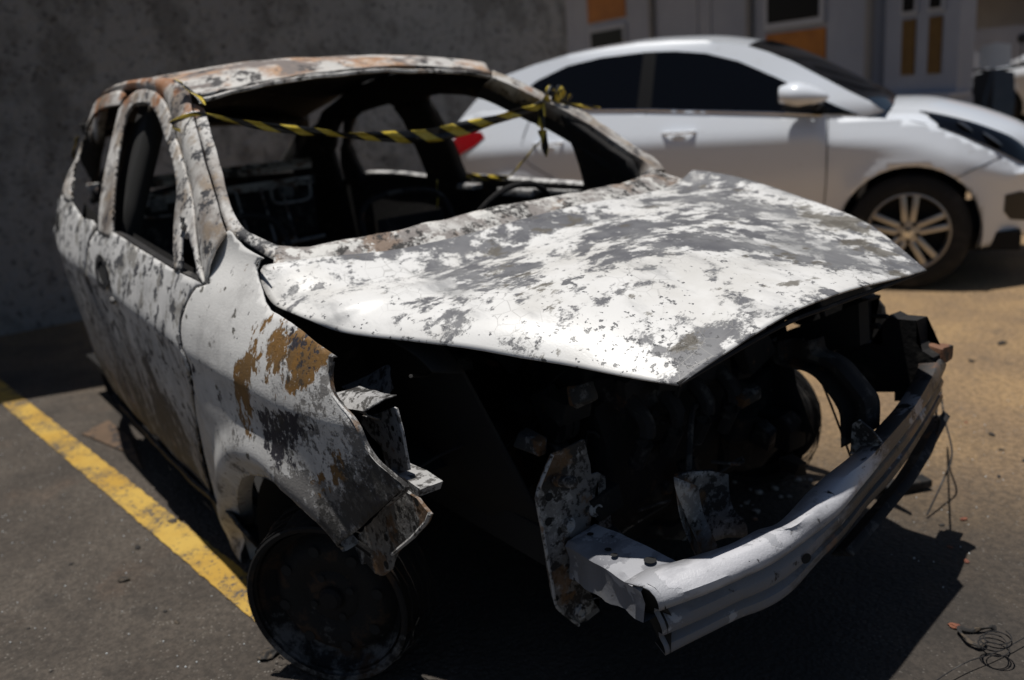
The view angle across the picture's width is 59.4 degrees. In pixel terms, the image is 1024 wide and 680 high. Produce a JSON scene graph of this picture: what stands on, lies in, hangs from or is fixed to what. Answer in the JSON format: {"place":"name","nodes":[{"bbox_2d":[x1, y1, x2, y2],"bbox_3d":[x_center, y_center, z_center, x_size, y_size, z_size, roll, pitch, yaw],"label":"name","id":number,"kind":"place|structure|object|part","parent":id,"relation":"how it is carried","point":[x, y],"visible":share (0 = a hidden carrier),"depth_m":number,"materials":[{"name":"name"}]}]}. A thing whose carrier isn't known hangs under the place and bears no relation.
{"place":"outdoors","nodes":[
{"label":"outdoors","id":0,"kind":"place"},
{"bbox_2d":[0,121,1023,679],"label":"ground","id":1,"kind":"structure","parent":0,"point":[880,605],"depth_m":2.40,"materials":[{"name":"grey asphalt"}]},
{"bbox_2d":[82,420,141,468],"bbox_3d":[-1.533,0.407,3.544,0.110,0.032,0.620,-19,21,-41],"label":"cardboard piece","id":2,"kind":"object","parent":1,"relation":"on","point":[109,433],"depth_m":3.63,"materials":[{"name":"brown cardboard"}]},
{"bbox_2d":[117,577,129,581],"bbox_3d":[-1.095,0.674,2.529,0.032,0.010,0.028,-16,19,-34],"label":"debris chip","id":3,"kind":"object","parent":1,"relation":"on","point":[121,579],"visible":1,"depth_m":2.52,"materials":[{"name":"grey stone"}]},
{"bbox_2d":[0,380,254,620],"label":"parking line","id":4,"kind":"object","parent":1,"relation":"on","point":[219,571],"visible":0.88,"depth_m":2.99,"materials":[{"name":"yellow paint"}]},
{"bbox_2d":[167,518,176,522],"bbox_3d":[-1.081,0.577,2.863,0.037,0.013,0.025,8,20,39],"label":"debris chip","id":5,"kind":"object","parent":1,"relation":"on","point":[172,520],"visible":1,"depth_m":2.86,"materials":[{"name":"grey stone"}]},
{"bbox_2d":[256,647,278,660],"bbox_3d":[-0.574,0.741,2.130,0.040,0.017,0.065,5,18,30],"label":"debris chip","id":6,"kind":"object","parent":1,"relation":"on","point":[268,653],"visible":0.74,"depth_m":2.12,"materials":[{"name":"grey stone"}]},
{"bbox_2d":[0,0,567,335],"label":"boundary wall","id":7,"kind":"structure","parent":1,"relation":"on","point":[65,65],"depth_m":5.88,"materials":[{"name":"grey concrete"}]},
{"bbox_2d":[53,55,952,679],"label":"burnt car","id":8,"kind":"object","parent":1,"relation":"on","point":[327,363],"visible":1,"depth_m":2.05,"materials":[{"name":"paint"}]},
{"bbox_2d":[71,136,79,158],"bbox_3d":[-1.837,-0.810,3.778,0.021,0.093,0.166,-16,19,-34],"label":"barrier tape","id":9,"kind":"object","parent":8,"relation":"attached to","point":[74,147],"visible":1,"depth_m":3.79,"materials":[{"name":"plastic"}]},
{"bbox_3d":[-1.509,-0.313,3.313,0.265,1.143,0.809,-16,19,-34],"label":"rear door","id":10,"kind":"part","parent":8,"relation":"part of","materials":[{"name":"paint"}]},
{"bbox_3d":[-1.022,-0.117,2.689,0.279,1.241,1.136,-16,19,-34],"label":"front door","id":11,"kind":"part","parent":8,"relation":"part of","materials":[{"name":"paint"}]},
{"bbox_2d":[172,79,205,104],"bbox_3d":[-0.898,-0.692,2.507,0.134,0.078,0.030,10,21,42],"label":"barrier tape","id":12,"kind":"object","parent":8,"relation":"attached to","point":[200,99],"visible":1,"depth_m":2.50,"materials":[{"name":"yellow plastic"}]},
{"bbox_2d":[169,99,542,142],"bbox_3d":[-0.406,-0.669,2.757,1.241,0.156,0.041,-14,18,-30],"label":"barrier tape","id":13,"kind":"object","parent":8,"relation":"attached to","point":[447,132],"visible":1,"depth_m":2.79,"materials":[{"name":"yellow plastic"}]},
{"bbox_2d":[436,179,438,209],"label":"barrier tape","id":14,"kind":"object","parent":8,"relation":"attached to","point":[438,190],"visible":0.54,"depth_m":3.82,"materials":[{"name":"black plastic"}]},
{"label":"left doors","id":15,"kind":"part","parent":8,"relation":"part of","materials":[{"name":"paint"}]},
{"bbox_2d":[467,173,507,179],"bbox_3d":[-0.104,-0.668,3.677,0.007,0.026,0.292,-16,19,-34],"label":"barrier tape","id":16,"kind":"object","parent":8,"relation":"attached to","point":[487,177],"visible":1,"depth_m":3.67,"materials":[{"name":"yellow plastic"}]},
{"bbox_2d":[508,129,543,177],"bbox_3d":[0.074,-0.716,3.293,0.067,0.261,0.392,-11,17,-20],"label":"barrier tape","id":17,"kind":"object","parent":8,"relation":"attached to","point":[524,159],"visible":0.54,"depth_m":3.38,"materials":[{"name":"plastic"}]},
{"bbox_2d":[537,102,548,156],"bbox_3d":[0.103,-0.717,3.063,0.028,0.183,0.033,-11,17,-22],"label":"barrier tape","id":18,"kind":"object","parent":8,"relation":"attached to","point":[542,133],"visible":1,"depth_m":3.06,"materials":[{"name":"plastic"}]},
{"bbox_2d":[543,85,572,102],"bbox_3d":[0.158,-0.834,3.064,0.134,0.074,0.044,-16,19,-34],"label":"barrier tape","id":19,"kind":"object","parent":8,"relation":"attached to","point":[556,89],"visible":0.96,"depth_m":3.05,"materials":[{"name":"yellow plastic"}]},
{"bbox_2d":[560,100,600,108],"bbox_3d":[0.237,-0.819,3.125,0.179,0.045,0.007,-14,18,-30],"label":"barrier tape","id":20,"kind":"object","parent":8,"relation":"attached to","point":[584,106],"visible":1,"depth_m":3.13,"materials":[{"name":"yellow plastic"}]},
{"bbox_2d":[927,416,940,460],"bbox_3d":[1.043,0.255,2.245,0.098,0.125,0.012,-16,19,-34],"label":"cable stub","id":21,"kind":"object","parent":8,"relation":"hanging from","point":[938,424],"visible":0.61,"depth_m":2.26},
{"bbox_2d":[926,388,952,515],"bbox_3d":[1.246,0.273,2.596,0.058,0.354,0.723,4,18,27],"label":"wire","id":22,"kind":"object","parent":8,"relation":"hanging from","point":[942,481],"visible":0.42,"depth_m":2.58,"materials":[{"name":"black metal"}]},
{"bbox_2d":[1,391,1021,667],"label":"glass crumbs","id":23,"kind":"object","parent":1,"relation":"on","point":[211,595],"visible":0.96,"depth_m":2.62,"materials":[{"name":"white"}]},
{"bbox_2d":[452,36,1023,287],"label":"parked car","id":24,"kind":"object","parent":1,"relation":"on","point":[797,121],"visible":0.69,"depth_m":5.03,"materials":[{"name":"white paint"}]},
{"bbox_3d":[0.412,-1.569,5.534,0.790,0.323,0.162,3,17,25],"label":"side window","id":25,"kind":"part","parent":24,"relation":"part of","materials":[{"name":"black glass"}]},
{"bbox_3d":[1.363,-1.463,5.087,1.170,0.428,0.164,4,18,27],"label":"side window","id":26,"kind":"part","parent":24,"relation":"part of","materials":[{"name":"black glass"}]},
{"bbox_2d":[682,477,812,539],"bbox_3d":[0.503,0.439,2.891,0.620,0.016,0.765,-16,19,-34],"label":"rubble","id":27,"kind":"object","parent":1,"relation":"on","point":[776,488],"visible":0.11,"depth_m":2.72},
{"bbox_2d":[881,475,931,493],"bbox_3d":[1.165,0.430,2.669,0.159,0.026,0.053,-8,16,-11],"label":"charred stub","id":28,"kind":"object","parent":1,"relation":"on","point":[921,481],"visible":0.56,"depth_m":2.65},
{"bbox_2d":[948,622,959,628],"bbox_3d":[1.000,0.645,2.024,0.022,0.010,0.035,-16,19,-34],"label":"debris chip","id":29,"kind":"object","parent":1,"relation":"on","point":[953,625],"visible":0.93,"depth_m":2.02,"materials":[{"name":"brick"}]},
{"bbox_2d":[957,625,996,647],"bbox_3d":[1.028,0.648,1.987,0.100,0.017,0.073,-16,19,-34],"label":"melted scrap","id":30,"kind":"object","parent":1,"relation":"on","point":[960,629],"visible":0.93,"depth_m":2.00,"materials":[{"name":"grey plastic"}]},
{"bbox_2d":[936,637,1023,679],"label":"wire","id":31,"kind":"object","parent":1,"relation":"on","point":[974,659],"visible":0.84,"depth_m":1.87,"materials":[{"name":"black metal"}]},
{"bbox_2d":[978,630,1012,657],"bbox_3d":[1.018,0.639,1.892,0.058,0.044,0.065,-16,19,-34],"label":"wire coil","id":32,"kind":"object","parent":1,"relation":"on","point":[1000,644],"visible":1,"depth_m":1.89,"materials":[{"name":"black metal"}]},
{"bbox_2d":[972,55,1023,121],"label":"parked car","id":33,"kind":"object","parent":1,"relation":"on","point":[1018,113],"visible":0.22,"depth_m":13.57,"materials":[{"name":"white"}]},
{"bbox_2d":[565,0,976,103],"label":"annex building","id":34,"kind":"structure","parent":0,"point":[910,47],"depth_m":9.96,"materials":[{"name":"grey paint"}]},
{"bbox_2d":[589,22,627,48],"bbox_3d":[1.586,-4.568,14.746,0.053,1.120,1.208,-11,17,-20],"label":"window","id":35,"kind":"structure","parent":34,"relation":"in","point":[616,33],"depth_m":14.56,"materials":[{"name":"grey paint"}]},
{"bbox_2d":[764,0,826,30],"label":"window","id":36,"kind":"structure","parent":34,"relation":"in","point":[778,14],"depth_m":10.54,"materials":[{"name":"grey paint"}]},
{"bbox_2d":[900,0,918,14],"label":"window","id":37,"kind":"structure","parent":34,"relation":"in","point":[908,7],"depth_m":9.06,"materials":[{"name":"grey paint"}]},
{"bbox_2d":[927,0,945,11],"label":"window","id":38,"kind":"structure","parent":34,"relation":"in","point":[932,5],"depth_m":8.77,"materials":[{"name":"grey paint"}]},
{"bbox_2d":[971,33,1023,117],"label":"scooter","id":39,"kind":"object","parent":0,"point":[993,87],"visible":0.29,"depth_m":9.98,"materials":[{"name":"plastic"}]},
{"bbox_2d":[973,25,1023,74],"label":"yard wall","id":40,"kind":"structure","parent":0,"point":[1006,34],"depth_m":16.53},
{"bbox_2d":[976,0,1023,29],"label":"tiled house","id":41,"kind":"structure","parent":0,"point":[996,13],"depth_m":17.99,"materials":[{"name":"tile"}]}
]}

